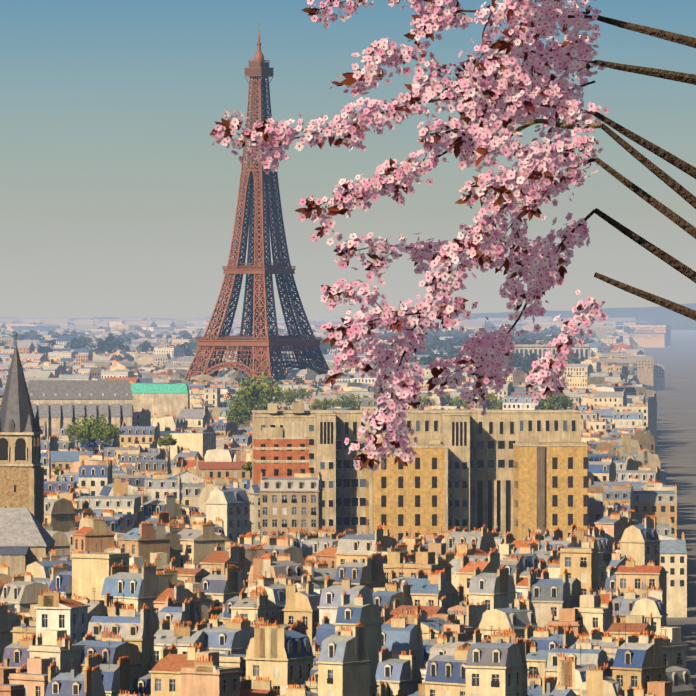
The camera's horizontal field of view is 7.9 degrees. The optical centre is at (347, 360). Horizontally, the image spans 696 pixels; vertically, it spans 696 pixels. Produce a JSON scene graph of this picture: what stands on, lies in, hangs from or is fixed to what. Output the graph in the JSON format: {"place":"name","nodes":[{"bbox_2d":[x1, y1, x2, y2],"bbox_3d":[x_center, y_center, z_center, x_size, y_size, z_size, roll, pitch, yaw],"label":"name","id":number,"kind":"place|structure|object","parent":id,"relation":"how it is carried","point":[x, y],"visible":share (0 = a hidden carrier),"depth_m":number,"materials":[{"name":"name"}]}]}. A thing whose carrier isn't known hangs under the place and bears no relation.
{"place":"outdoors","nodes":[
{"label":"outdoors","id":0,"kind":"place"},
{"bbox_2d":[0,316,670,347],"bbox_3d":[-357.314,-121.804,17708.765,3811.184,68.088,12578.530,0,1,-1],"label":"city horizon","id":1,"kind":"structure","parent":0,"point":[633,331],"depth_m":12704.04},
{"bbox_2d":[0,0,695,318],"label":"sky","id":2,"kind":"structure","parent":0,"point":[117,199],"materials":[{"name":"blue"}]},
{"bbox_2d":[14,303,695,329],"bbox_3d":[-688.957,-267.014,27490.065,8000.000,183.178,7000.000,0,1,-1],"label":"hills","id":3,"kind":"structure","parent":0,"point":[660,315],"depth_m":24426.81,"materials":[{"name":"grey"}]},
{"bbox_2d":[209,0,608,470],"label":"cherry blossoms","id":4,"kind":"object","parent":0,"point":[491,95],"visible":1,"depth_m":10.99,"materials":[{"name":"pink plant"}]},
{"bbox_2d":[251,402,588,540],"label":"faculty building","id":5,"kind":"structure","parent":0,"point":[513,472],"depth_m":1394.35,"materials":[{"name":"stone"}]},
{"bbox_2d":[644,330,695,695],"bbox_3d":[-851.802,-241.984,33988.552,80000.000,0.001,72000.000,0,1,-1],"label":"ground","id":6,"kind":"structure","parent":0,"point":[675,448],"depth_m":3117.09,"materials":[{"name":"grey"}]},
{"bbox_2d":[0,333,55,576],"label":"church tower","id":7,"kind":"structure","parent":6,"relation":"on","point":[26,538],"depth_m":1173.69,"materials":[{"name":"stone"}]},
{"bbox_2d":[27,380,189,436],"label":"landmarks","id":8,"kind":"object","parent":6,"relation":"on","point":[54,403],"visible":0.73,"depth_m":2292.81,"materials":[{"name":"stone"}]},
{"bbox_2d":[184,31,329,381],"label":"eiffel tower","id":9,"kind":"structure","parent":6,"relation":"on","point":[258,268],"depth_m":4091.89,"materials":[{"name":"metal"}]},
{"bbox_2d":[246,470,322,537],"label":"apartment building","id":10,"kind":"structure","parent":6,"relation":"on","point":[282,504],"depth_m":1287.83,"materials":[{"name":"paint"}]},
{"bbox_2d":[0,323,595,479],"bbox_3d":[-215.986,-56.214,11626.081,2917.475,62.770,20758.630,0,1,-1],"label":"trees","id":11,"kind":"object","parent":6,"relation":"on","point":[108,432],"visible":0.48,"depth_m":3994.99,"materials":[{"name":"green plant"}]},
{"bbox_2d":[0,351,656,443],"bbox_3d":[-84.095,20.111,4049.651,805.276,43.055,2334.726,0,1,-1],"label":"city","id":12,"kind":"object","parent":6,"relation":"on","point":[606,371],"visible":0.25,"depth_m":3808.21,"materials":[{"name":"paint"}]},
{"bbox_2d":[0,327,664,389],"bbox_3d":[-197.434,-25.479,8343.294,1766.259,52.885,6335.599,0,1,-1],"label":"city buildings","id":13,"kind":"structure","parent":6,"relation":"on","point":[650,376],"depth_m":5996.42,"materials":[{"name":"paint"}]},
{"bbox_2d":[0,384,686,616],"bbox_3d":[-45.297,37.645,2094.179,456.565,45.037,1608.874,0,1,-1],"label":"city buildings","id":14,"kind":"structure","parent":6,"relation":"on","point":[201,459],"depth_m":1744.98,"materials":[{"name":"paint"}]},
{"bbox_2d":[0,480,695,695],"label":"city","id":15,"kind":"object","parent":6,"relation":"on","point":[155,597],"visible":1,"depth_m":906.92,"materials":[{"name":"paint"}]},
{"bbox_2d":[326,326,589,373],"bbox_3d":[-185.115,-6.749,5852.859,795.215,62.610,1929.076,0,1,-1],"label":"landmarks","id":16,"kind":"object","parent":6,"relation":"on","point":[540,349],"visible":0.15,"depth_m":4903.60,"materials":[{"name":"stone"}]},
{"bbox_2d":[594,15,695,320],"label":"branches","id":17,"kind":"object","parent":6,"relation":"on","point":[685,195],"visible":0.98,"depth_m":11.03,"materials":[{"name":"brown wood"}]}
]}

